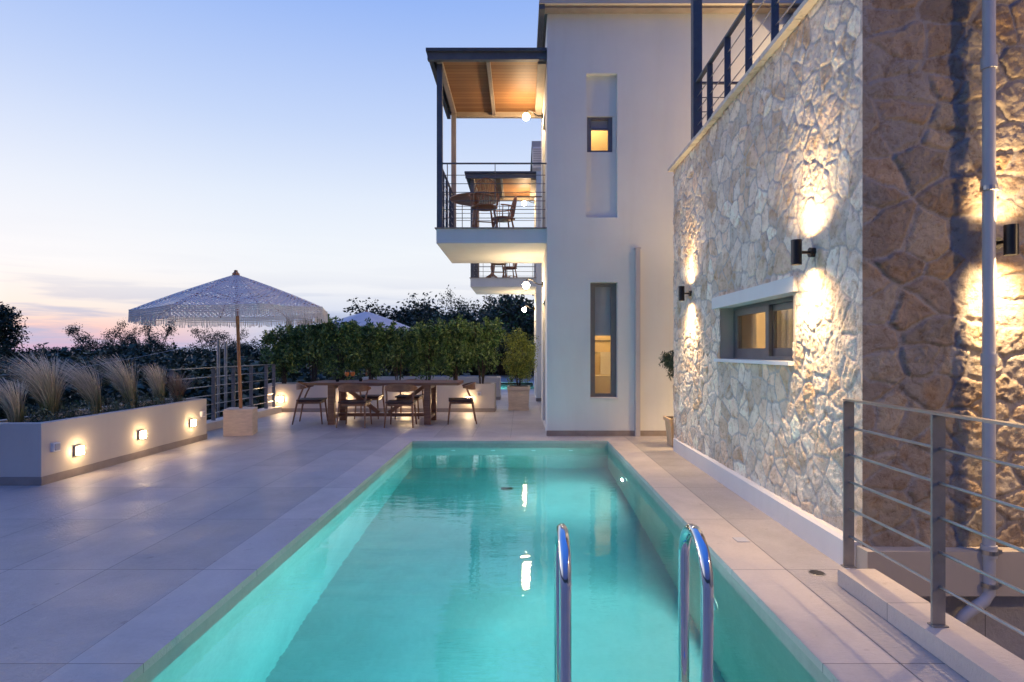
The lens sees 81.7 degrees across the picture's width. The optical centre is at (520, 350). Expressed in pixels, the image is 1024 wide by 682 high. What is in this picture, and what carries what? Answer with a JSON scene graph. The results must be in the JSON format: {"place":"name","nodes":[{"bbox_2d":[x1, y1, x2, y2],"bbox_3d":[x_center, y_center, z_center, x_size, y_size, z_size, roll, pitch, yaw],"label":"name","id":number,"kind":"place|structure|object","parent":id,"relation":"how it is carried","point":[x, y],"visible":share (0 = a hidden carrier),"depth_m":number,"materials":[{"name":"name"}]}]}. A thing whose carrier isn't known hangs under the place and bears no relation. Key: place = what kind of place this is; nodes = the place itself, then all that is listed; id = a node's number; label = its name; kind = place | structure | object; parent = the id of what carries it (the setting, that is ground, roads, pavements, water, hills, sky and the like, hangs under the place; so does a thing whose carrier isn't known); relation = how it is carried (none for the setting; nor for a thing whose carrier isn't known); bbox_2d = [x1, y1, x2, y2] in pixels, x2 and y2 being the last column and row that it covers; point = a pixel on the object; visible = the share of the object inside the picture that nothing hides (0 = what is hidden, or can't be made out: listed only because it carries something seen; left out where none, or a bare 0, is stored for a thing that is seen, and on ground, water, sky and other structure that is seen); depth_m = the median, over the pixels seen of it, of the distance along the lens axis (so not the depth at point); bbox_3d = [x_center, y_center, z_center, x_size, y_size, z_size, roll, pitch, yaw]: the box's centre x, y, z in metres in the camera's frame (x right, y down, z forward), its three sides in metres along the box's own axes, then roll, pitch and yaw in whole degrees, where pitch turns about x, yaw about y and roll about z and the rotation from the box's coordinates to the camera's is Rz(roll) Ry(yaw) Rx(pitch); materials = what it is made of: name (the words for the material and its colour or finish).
{"place":"outdoors","nodes":[
{"label":"outdoors","id":0,"kind":"place"},
{"bbox_2d":[0,348,83,420],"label":"feather grass","id":1,"kind":"object","parent":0,"point":[44,386],"depth_m":6.46,"materials":[{"name":"plant"}]},
{"bbox_2d":[37,359,102,414],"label":"feather grass","id":2,"kind":"object","parent":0,"point":[90,390],"depth_m":7.11,"materials":[{"name":"plant"}]},
{"bbox_2d":[77,353,140,408],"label":"feather grass","id":3,"kind":"object","parent":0,"point":[124,385],"depth_m":7.75,"materials":[{"name":"plant"}]},
{"bbox_2d":[165,371,194,401],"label":"ornamental grass","id":4,"kind":"object","parent":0,"point":[178,385],"depth_m":8.80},
{"bbox_2d":[0,0,540,350],"label":"sky","id":5,"kind":"structure","parent":0,"point":[151,150],"materials":[{"name":"blue"}]},
{"bbox_2d":[13,351,531,375],"bbox_3d":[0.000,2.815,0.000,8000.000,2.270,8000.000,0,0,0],"label":"ground","id":6,"kind":"structure","parent":0,"point":[253,355],"depth_m":380.69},
{"bbox_2d":[0,302,37,373],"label":"tree","id":7,"kind":"object","parent":6,"relation":"on","point":[11,340],"visible":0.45,"depth_m":25.96,"materials":[{"name":"green plant"}]},
{"bbox_2d":[0,366,85,419],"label":"scrub bush","id":8,"kind":"object","parent":6,"relation":"on","point":[32,401],"visible":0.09,"depth_m":17.81,"materials":[{"name":"green plant"}]},
{"bbox_2d":[2,356,94,402],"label":"scrub bush","id":9,"kind":"object","parent":6,"relation":"on","point":[24,366],"depth_m":20.69,"materials":[{"name":"green plant"}]},
{"bbox_2d":[0,348,97,378],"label":"scrub bush","id":10,"kind":"object","parent":6,"relation":"on","point":[43,352],"visible":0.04,"depth_m":24.85,"materials":[{"name":"green plant"}]},
{"bbox_2d":[0,362,100,417],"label":"scrub bush","id":11,"kind":"object","parent":6,"relation":"on","point":[33,374],"visible":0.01,"depth_m":20.06,"materials":[{"name":"green plant"}]},
{"bbox_2d":[35,343,70,357],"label":"broadleaf tree","id":12,"kind":"object","parent":6,"relation":"on","point":[49,349],"visible":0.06,"depth_m":39.86,"materials":[{"name":"green plant"}]},
{"bbox_2d":[3,347,147,415],"bbox_3d":[-14.040,2.225,19.962,5.834,4.692,7.613,0,0,16],"label":"scrub bush","id":13,"kind":"object","parent":6,"relation":"on","point":[67,382],"visible":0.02,"depth_m":19.19,"materials":[{"name":"green plant"}]},
{"bbox_2d":[68,341,97,356],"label":"broadleaf tree","id":14,"kind":"object","parent":6,"relation":"on","point":[75,350],"visible":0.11,"depth_m":45.75,"materials":[{"name":"green plant"}]},
{"bbox_2d":[32,343,136,366],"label":"scrub bush","id":15,"kind":"object","parent":6,"relation":"on","point":[99,354],"visible":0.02,"depth_m":28.16,"materials":[{"name":"green plant"}]},
{"bbox_2d":[41,344,133,368],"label":"scrub bush","id":16,"kind":"object","parent":6,"relation":"on","point":[105,353],"visible":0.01,"depth_m":32.58,"materials":[{"name":"green plant"}]},
{"bbox_2d":[43,351,146,381],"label":"scrub bush","id":17,"kind":"object","parent":6,"relation":"on","point":[89,362],"visible":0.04,"depth_m":24.31,"materials":[{"name":"green plant"}]},
{"bbox_2d":[65,320,133,358],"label":"wispy tree","id":18,"kind":"object","parent":6,"relation":"on","point":[71,331],"visible":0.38,"depth_m":43.36,"materials":[{"name":"green plant"}]},
{"bbox_2d":[100,324,152,347],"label":"wispy tree","id":19,"kind":"object","parent":6,"relation":"on","point":[108,336],"visible":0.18,"depth_m":48.77,"materials":[{"name":"green plant"}]},
{"bbox_2d":[63,359,197,405],"bbox_3d":[-13.664,2.174,20.642,6.834,3.813,5.935,0,0,17],"label":"scrub bush","id":20,"kind":"object","parent":6,"relation":"on","point":[182,365],"visible":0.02,"depth_m":20.85,"materials":[{"name":"green plant"}]},
{"bbox_2d":[104,339,161,364],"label":"broadleaf tree","id":21,"kind":"object","parent":6,"relation":"on","point":[145,347],"visible":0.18,"depth_m":39.45,"materials":[{"name":"green plant"}]},
{"bbox_2d":[93,342,199,378],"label":"scrub bush","id":22,"kind":"object","parent":6,"relation":"on","point":[170,354],"visible":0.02,"depth_m":27.52,"materials":[{"name":"green plant"}]},
{"bbox_2d":[63,344,236,418],"bbox_3d":[-10.671,2.183,17.895,5.972,4.803,7.792,0,0,38],"label":"scrub bush","id":23,"kind":"object","parent":6,"relation":"on","point":[107,383],"visible":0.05,"depth_m":17.41,"materials":[{"name":"green plant"}]},
{"bbox_2d":[123,318,178,356],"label":"wispy tree","id":24,"kind":"object","parent":6,"relation":"on","point":[158,344],"visible":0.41,"depth_m":45.40,"materials":[{"name":"green plant"}]},
{"bbox_2d":[112,345,200,369],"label":"scrub bush","id":25,"kind":"object","parent":6,"relation":"on","point":[156,357],"visible":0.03,"depth_m":32.70,"materials":[{"name":"green plant"}]},
{"bbox_2d":[72,355,260,408],"bbox_3d":[-10.693,2.101,19.192,7.109,3.966,6.173,0,0,-22],"label":"scrub bush","id":26,"kind":"object","parent":6,"relation":"on","point":[194,380],"visible":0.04,"depth_m":19.22,"materials":[{"name":"green plant"}]},
{"bbox_2d":[108,349,227,380],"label":"scrub bush","id":27,"kind":"object","parent":6,"relation":"on","point":[208,360],"visible":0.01,"depth_m":28.77,"materials":[{"name":"green plant"}]},
{"bbox_2d":[159,347,223,375],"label":"scrub bush","id":28,"kind":"object","parent":6,"relation":"on","point":[183,356],"depth_m":26.28,"materials":[{"name":"green plant"}]},
{"bbox_2d":[166,341,232,362],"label":"scrub bush","id":29,"kind":"object","parent":6,"relation":"on","point":[190,354],"depth_m":33.81,"materials":[{"name":"green plant"}]},
{"bbox_2d":[188,327,240,361],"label":"wispy tree","id":30,"kind":"object","parent":6,"relation":"on","point":[211,340],"visible":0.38,"depth_m":45.81,"materials":[{"name":"green plant"}]},
{"bbox_2d":[217,340,219,417],"bbox_3d":[-7.150,1.840,14.000,0.070,4.220,0.070,0,0,0],"label":"pole","id":31,"kind":"object","parent":6,"relation":"on","point":[218,374],"visible":0.34,"depth_m":13.97,"materials":[{"name":"metal"}]},
{"bbox_2d":[224,342,226,408],"bbox_3d":[-6.980,1.870,14.000,0.070,4.160,0.070,0,0,0],"label":"pole","id":32,"kind":"object","parent":6,"relation":"on","point":[225,372],"visible":0.34,"depth_m":13.97,"materials":[{"name":"metal"}]},
{"bbox_2d":[145,353,307,419],"bbox_3d":[-8.544,2.185,18.031,5.967,4.799,7.786,0,0,-25],"label":"scrub bush","id":33,"kind":"object","parent":6,"relation":"on","point":[197,390],"visible":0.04,"depth_m":16.89,"materials":[{"name":"green plant"}]},
{"bbox_2d":[208,326,258,361],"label":"wispy tree","id":34,"kind":"object","parent":6,"relation":"on","point":[241,334],"visible":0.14,"depth_m":52.27,"materials":[{"name":"green plant"}]},
{"bbox_2d":[223,343,271,363],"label":"broadleaf tree","id":35,"kind":"object","parent":6,"relation":"on","point":[247,348],"visible":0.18,"depth_m":43.16,"materials":[{"name":"green plant"}]},
{"bbox_2d":[199,353,298,376],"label":"scrub bush","id":36,"kind":"object","parent":6,"relation":"on","point":[235,359],"depth_m":25.66,"materials":[{"name":"green plant"}]},
{"bbox_2d":[231,342,269,368],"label":"scrub bush","id":37,"kind":"object","parent":6,"relation":"on","point":[243,352],"visible":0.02,"depth_m":30.54,"materials":[{"name":"green plant"}]},
{"bbox_2d":[183,358,327,417],"bbox_3d":[-8.257,2.099,18.896,6.179,3.969,7.115,0,0,-4],"label":"scrub bush","id":38,"kind":"object","parent":6,"relation":"on","point":[294,377],"visible":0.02,"depth_m":17.61,"materials":[{"name":"green plant"}]},
{"bbox_2d":[207,349,374,419],"bbox_3d":[-6.411,2.255,16.849,5.736,4.613,7.484,0,0,0],"label":"scrub bush","id":39,"kind":"object","parent":6,"relation":"on","point":[257,391],"visible":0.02,"depth_m":16.16,"materials":[{"name":"green plant"}]},
{"bbox_2d":[295,362,402,381],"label":"scrub bush","id":40,"kind":"object","parent":6,"relation":"on","point":[319,375],"visible":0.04,"depth_m":23.81,"materials":[{"name":"green plant"}]},
{"bbox_2d":[355,316,415,375],"bbox_3d":[-8.026,0.967,35.135,4.745,6.093,5.611,0,0,-9],"label":"broadleaf tree","id":41,"kind":"object","parent":6,"relation":"on","point":[392,374],"visible":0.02,"depth_m":34.73,"materials":[{"name":"green plant"}]},
{"bbox_2d":[343,297,441,373],"bbox_3d":[-8.416,0.223,39.554,6.471,7.558,5.922,0,0,-4],"label":"broadleaf tree","id":42,"kind":"object","parent":6,"relation":"on","point":[397,316],"visible":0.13,"depth_m":39.23,"materials":[{"name":"green plant"}]},
{"bbox_2d":[384,326,437,375],"bbox_3d":[-6.371,1.146,34.928,4.688,5.734,5.122,0,0,34],"label":"broadleaf tree","id":43,"kind":"object","parent":6,"relation":"on","point":[405,373],"visible":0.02,"depth_m":33.84,"materials":[{"name":"green plant"}]},
{"bbox_2d":[393,292,450,322],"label":"broadleaf tree","id":44,"kind":"object","parent":6,"relation":"on","point":[421,304],"visible":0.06,"depth_m":40.21,"materials":[{"name":"green plant"}]},
{"bbox_2d":[412,315,467,374],"bbox_3d":[-4.377,0.976,34.824,4.731,6.075,5.594,0,0,-11],"label":"broadleaf tree","id":45,"kind":"object","parent":6,"relation":"on","point":[435,347],"visible":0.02,"depth_m":33.78,"materials":[{"name":"green plant"}]},
{"bbox_2d":[409,303,475,374],"bbox_3d":[-4.882,0.473,38.007,5.285,7.082,6.249,0,0,-11],"label":"broadleaf tree","id":46,"kind":"object","parent":6,"relation":"on","point":[417,313],"visible":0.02,"depth_m":37.30,"materials":[{"name":"green plant"}]},
{"bbox_2d":[423,306,491,374],"bbox_3d":[-2.688,0.526,36.378,5.976,6.981,5.470,0,0,10],"label":"broadleaf tree","id":47,"kind":"object","parent":6,"relation":"on","point":[454,315],"visible":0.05,"depth_m":34.90,"materials":[{"name":"green plant"}]},
{"bbox_2d":[436,285,482,374],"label":"wispy tree","id":48,"kind":"object","parent":6,"relation":"on","point":[471,305],"visible":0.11,"depth_m":42.86,"materials":[{"name":"green plant"}]},
{"bbox_2d":[451,324,497,374],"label":"broadleaf tree","id":49,"kind":"object","parent":6,"relation":"on","point":[475,373],"visible":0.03,"depth_m":34.04,"materials":[{"name":"green plant"}]},
{"bbox_2d":[449,294,513,319],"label":"wispy tree","id":50,"kind":"object","parent":6,"relation":"on","point":[489,299],"visible":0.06,"depth_m":41.36,"materials":[{"name":"green plant"}]},
{"bbox_2d":[462,296,533,374],"bbox_3d":[-1.038,0.327,34.109,6.511,7.378,5.506,0,0,-5],"label":"broadleaf tree","id":51,"kind":"object","parent":6,"relation":"on","point":[500,367],"visible":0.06,"depth_m":33.91,"materials":[{"name":"green plant"}]},
{"bbox_2d":[475,294,533,376],"bbox_3d":[0.452,0.320,31.599,6.330,7.393,5.793,0,0,-41],"label":"broadleaf tree","id":52,"kind":"object","parent":6,"relation":"on","point":[516,316],"visible":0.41,"depth_m":30.33,"materials":[{"name":"green plant"}]},
{"bbox_2d":[668,0,1023,595],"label":"stone wing","id":53,"kind":"structure","parent":6,"relation":"on","point":[843,138],"depth_m":3.66,"materials":[{"name":"stone"}]},
{"bbox_2d":[678,286,691,300],"bbox_3d":[2.005,-0.700,7.200,0.171,0.176,0.072,0,0,0],"label":"wall lamp","id":54,"kind":"object","parent":53,"relation":"attached to","point":[681,293],"visible":1,"depth_m":7.17,"materials":[{"name":"black metal"}]},
{"bbox_2d":[733,296,792,360],"bbox_3d":[2.260,-0.185,5.345,0.080,0.530,1.670,0,0,0],"label":"sliding window","id":55,"kind":"structure","parent":53,"relation":"in","point":[770,352],"depth_m":5.36,"materials":[{"name":"grey metal"}]},
{"bbox_2d":[791,239,815,264],"bbox_3d":[2.005,-0.700,4.200,0.171,0.176,0.072,0,0,0],"label":"wall lamp","id":56,"kind":"object","parent":53,"relation":"attached to","point":[797,252],"visible":1,"depth_m":4.17,"materials":[{"name":"black metal"}]},
{"bbox_2d":[954,0,1001,623],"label":"downpipe","id":57,"kind":"object","parent":53,"relation":"attached to","point":[989,188],"visible":0.92,"depth_m":3.47,"materials":[{"name":"grey plastic"}]},
{"bbox_2d":[996,224,1018,255],"bbox_3d":[2.870,-0.650,3.514,0.072,0.176,0.171,0,0,0],"label":"wall lamp","id":58,"kind":"object","parent":53,"relation":"attached to","point":[1009,242],"visible":0.99,"depth_m":3.44,"materials":[{"name":"black metal"}]},
{"bbox_2d":[464,141,540,400],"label":"apartment block","id":59,"kind":"structure","parent":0,"point":[496,285],"depth_m":16.10,"materials":[{"name":"white paint"}]},
{"bbox_2d":[0,375,1023,681],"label":"pool deck","id":60,"kind":"structure","parent":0,"point":[90,559],"depth_m":4.61,"materials":[{"name":"tile"}]},
{"bbox_2d":[0,399,206,485],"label":"planter","id":61,"kind":"object","parent":60,"relation":"on","point":[104,439],"visible":0.94,"depth_m":6.66,"materials":[{"name":"beige paint"}]},
{"bbox_2d":[0,376,29,421],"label":"feather grass","id":62,"kind":"object","parent":61,"relation":"on","point":[13,403],"depth_m":6.07,"materials":[{"name":"plant"}]},
{"bbox_2d":[50,442,60,451],"bbox_3d":[-4.798,0.990,6.110,0.045,0.090,0.090,0,0,0],"label":"wall socket","id":63,"kind":"object","parent":61,"relation":"attached to","point":[55,446],"depth_m":6.08,"materials":[{"name":"white plastic"}]},
{"bbox_2d":[73,445,83,455],"bbox_3d":[-4.791,1.080,6.420,0.058,0.105,0.097,0,0,0],"label":"box lamp","id":64,"kind":"object","parent":61,"relation":"attached to","point":[78,450],"visible":1,"depth_m":6.39,"materials":[{"name":"beige metal"}]},
{"bbox_2d":[23,390,185,421],"bbox_3d":[-5.136,0.741,7.452,0.618,0.400,2.744,0,0,0],"label":"ground cover","id":65,"kind":"object","parent":61,"relation":"in","point":[69,413],"visible":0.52,"depth_m":6.87,"materials":[{"name":"green plant"}]},
{"bbox_2d":[135,363,167,403],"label":"feather grass","id":66,"kind":"object","parent":61,"relation":"on","point":[156,382],"depth_m":8.39,"materials":[{"name":"plant"}]},
{"bbox_2d":[128,270,327,435],"bbox_3d":[-4.609,0.015,9.620,2.742,2.669,2.746,0,0,31],"label":"parasol","id":67,"kind":"object","parent":60,"relation":"on","point":[240,420],"visible":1,"depth_m":9.34,"materials":[{"name":"fabric"}]},
{"bbox_2d":[207,406,281,430],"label":"edge kerb","id":68,"kind":"structure","parent":60,"relation":"on","point":[217,423],"depth_m":11.95,"materials":[{"name":"beige paint"}]},
{"bbox_2d":[169,364,274,419],"bbox_3d":[-5.400,0.751,11.035,0.070,0.936,3.830,0,0,0],"label":"terrace railing","id":69,"kind":"object","parent":68,"relation":"on","point":[213,376],"visible":0.77,"depth_m":11.11,"materials":[{"name":"metal"}]},
{"bbox_2d":[292,382,327,424],"bbox_3d":[-3.947,0.966,11.117,0.548,0.771,0.591,0,0,-6],"label":"dining chair","id":70,"kind":"object","parent":60,"relation":"on","point":[303,386],"visible":0.98,"depth_m":10.91,"materials":[{"name":"brown wood"}]},
{"bbox_2d":[336,384,371,427],"bbox_3d":[-2.980,0.966,10.633,0.591,0.771,0.548,0,0,0],"label":"dining chair","id":71,"kind":"object","parent":60,"relation":"on","point":[352,388],"visible":1,"depth_m":10.44,"materials":[{"name":"brown wood"}]},
{"bbox_2d":[354,379,384,418],"bbox_3d":[-3.050,0.966,11.957,0.591,0.771,0.548,0,0,0],"label":"dining chair","id":72,"kind":"object","parent":60,"relation":"on","point":[374,397],"visible":0.53,"depth_m":11.90,"materials":[{"name":"brown wood"}]},
{"bbox_2d":[334,309,409,375],"bbox_3d":[-4.850,0.015,18.600,2.956,2.670,2.956,0,0,0],"label":"parasol","id":73,"kind":"object","parent":60,"relation":"on","point":[359,318],"visible":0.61,"depth_m":18.04,"materials":[{"name":"white fabric"}]},
{"bbox_2d":[268,382,496,411],"bbox_3d":[-3.108,1.040,13.468,5.083,0.619,0.764,0,0,0],"label":"planter","id":74,"kind":"object","parent":60,"relation":"on","point":[485,401],"visible":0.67,"depth_m":13.10,"materials":[{"name":"beige paint"}]},
{"bbox_2d":[258,324,304,383],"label":"hedge shrub","id":75,"kind":"object","parent":74,"relation":"on","point":[283,352],"visible":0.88,"depth_m":13.32,"materials":[{"name":"green plant"}]},
{"bbox_2d":[284,314,336,381],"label":"hedge shrub","id":76,"kind":"object","parent":74,"relation":"on","point":[311,345],"visible":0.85,"depth_m":13.37,"materials":[{"name":"green plant"}]},
{"bbox_2d":[317,316,360,379],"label":"hedge shrub","id":77,"kind":"object","parent":74,"relation":"on","point":[345,336],"visible":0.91,"depth_m":13.32,"materials":[{"name":"green plant"}]},
{"bbox_2d":[345,318,392,379],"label":"hedge shrub","id":78,"kind":"object","parent":74,"relation":"on","point":[367,354],"visible":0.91,"depth_m":13.33,"materials":[{"name":"green plant"}]},
{"bbox_2d":[372,320,422,379],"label":"hedge shrub","id":79,"kind":"object","parent":74,"relation":"on","point":[400,340],"visible":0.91,"depth_m":13.37,"materials":[{"name":"green plant"}]},
{"bbox_2d":[406,317,449,379],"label":"hedge shrub","id":80,"kind":"object","parent":74,"relation":"on","point":[422,343],"visible":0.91,"depth_m":13.35,"materials":[{"name":"green plant"}]},
{"bbox_2d":[431,313,477,379],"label":"hedge shrub","id":81,"kind":"object","parent":74,"relation":"on","point":[457,354],"visible":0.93,"depth_m":13.31,"materials":[{"name":"green plant"}]},
{"bbox_2d":[457,316,505,383],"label":"hedge shrub","id":82,"kind":"object","parent":74,"relation":"on","point":[485,341],"visible":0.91,"depth_m":13.40,"materials":[{"name":"green plant"}]},
{"bbox_2d":[306,380,463,424],"bbox_3d":[-2.515,0.962,11.225,2.770,0.774,0.946,0,0,0],"label":"dining table","id":83,"kind":"object","parent":60,"relation":"on","point":[429,387],"visible":0.96,"depth_m":11.17,"materials":[{"name":"brown wood"}]},
{"bbox_2d":[384,384,417,427],"bbox_3d":[-2.149,0.966,10.633,0.591,0.771,0.548,0,0,-2],"label":"dining chair","id":84,"kind":"object","parent":60,"relation":"on","point":[399,388],"visible":1,"depth_m":10.44,"materials":[{"name":"brown wood"}]},
{"bbox_2d":[395,379,423,418],"bbox_3d":[-2.239,0.966,11.957,0.591,0.771,0.548,0,0,2],"label":"dining chair","id":85,"kind":"object","parent":60,"relation":"on","point":[402,397],"visible":0.52,"depth_m":11.74,"materials":[{"name":"brown wood"}]},
{"bbox_2d":[362,376,500,399],"bbox_3d":[-2.483,1.040,16.743,3.833,0.619,0.714,0,0,0],"label":"planter","id":86,"kind":"object","parent":60,"relation":"on","point":[497,379],"visible":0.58,"depth_m":16.40,"materials":[{"name":"beige paint"}]},
{"bbox_2d":[447,382,476,424],"bbox_3d":[-1.103,0.966,11.123,0.548,0.771,0.591,0,0,-7],"label":"dining chair","id":87,"kind":"object","parent":60,"relation":"on","point":[470,386],"visible":1,"depth_m":10.90,"materials":[{"name":"brown wood"}]},
{"bbox_2d":[41,438,920,681],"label":"pool coping","id":88,"kind":"object","parent":60,"relation":"on","point":[833,645],"visible":1,"depth_m":3.34,"materials":[{"name":"stone"}]},
{"bbox_2d":[554,523,713,681],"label":"pool ladder","id":89,"kind":"object","parent":88,"relation":"attached to","point":[562,612],"visible":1,"depth_m":2.07,"materials":[{"name":"metal"}]},
{"bbox_2d":[133,443,830,681],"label":"pool basin","id":90,"kind":"object","parent":60,"relation":"in","point":[159,666],"visible":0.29,"depth_m":3.73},
{"bbox_2d":[151,448,816,681],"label":"pool water","id":91,"kind":"structure","parent":90,"relation":"in","point":[424,565],"depth_m":3.56,"materials":[{"name":"liquid"}]},
{"bbox_2d":[500,326,539,409],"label":"potted shrub","id":92,"kind":"object","parent":60,"relation":"on","point":[518,397],"visible":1,"depth_m":13.53,"materials":[{"name":"green plant"}]},
{"bbox_2d":[426,0,802,435],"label":"apartment block","id":93,"kind":"structure","parent":60,"relation":"on","point":[603,87],"depth_m":9.42,"materials":[{"name":"white paint"}]},
{"bbox_2d":[450,193,499,226],"bbox_3d":[-0.830,-2.380,10.720,0.900,0.746,0.900,0,0,0],"label":"balcony table","id":94,"kind":"object","parent":93,"relation":"on","point":[462,199],"visible":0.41,"depth_m":10.62,"materials":[{"name":"brown wood"}]},
{"bbox_2d":[469,178,499,226],"bbox_3d":[-0.617,-2.445,10.087,0.526,0.888,0.474,0,0,-12],"label":"windsor chair","id":95,"kind":"object","parent":93,"relation":"on","point":[483,206],"visible":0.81,"depth_m":9.95,"materials":[{"name":"brown wood"}]},
{"bbox_2d":[493,196,516,226],"bbox_3d":[-0.317,-2.445,11.004,0.474,0.888,0.526,0,0,-15],"label":"windsor chair","id":96,"kind":"object","parent":93,"relation":"on","point":[508,218],"visible":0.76,"depth_m":10.93,"materials":[{"name":"brown wood"}]},
{"bbox_2d":[587,117,611,151],"bbox_3d":[1.270,-3.481,9.572,0.406,0.569,0.065,0,0,0],"label":"window","id":97,"kind":"structure","parent":93,"relation":"in","point":[593,123],"depth_m":9.55,"materials":[{"name":"grey glass"}]},
{"bbox_2d":[590,283,615,396],"bbox_3d":[1.324,-0.177,9.572,0.429,1.831,0.065,0,0,0],"label":"window","id":98,"kind":"structure","parent":93,"relation":"in","point":[602,295],"depth_m":9.55,"materials":[{"name":"glass"}]},
{"bbox_2d":[634,247,640,436],"bbox_3d":[1.847,-0.142,9.370,0.095,2.985,0.080,0,0,0],"label":"downpipe","id":99,"kind":"object","parent":93,"relation":"attached to","point":[637,341],"visible":1,"depth_m":9.34,"materials":[{"name":"grey plastic"}]},
{"bbox_2d":[659,350,673,446],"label":"potted olive","id":100,"kind":"object","parent":60,"relation":"on","point":[667,358],"visible":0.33,"depth_m":8.42,"materials":[{"name":"plant"}]},
{"bbox_2d":[838,569,1023,681],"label":"stairwell kerb","id":101,"kind":"structure","parent":60,"relation":"on","point":[968,653],"depth_m":2.68,"materials":[{"name":"stone"}]},
{"bbox_2d":[841,399,1023,635],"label":"stairwell railing","id":102,"kind":"object","parent":101,"relation":"on","point":[937,513],"visible":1,"depth_m":2.70,"materials":[{"name":"metal"}]},
{"bbox_3d":[1.400,-1.850,14.008,0.200,6.400,3.813,0,0,0],"label":"link wall","id":103,"kind":"object","parent":60,"relation":"on","visible":0},
{"bbox_2d":[532,147,540,170],"bbox_3d":[0.789,-4.650,14.344,1.018,0.500,0.312,0,0,0],"label":"air conditioner","id":104,"kind":"object","parent":103,"relation":"attached to","point":[536,154],"visible":0.34,"depth_m":14.20,"materials":[{"name":"white metal"}]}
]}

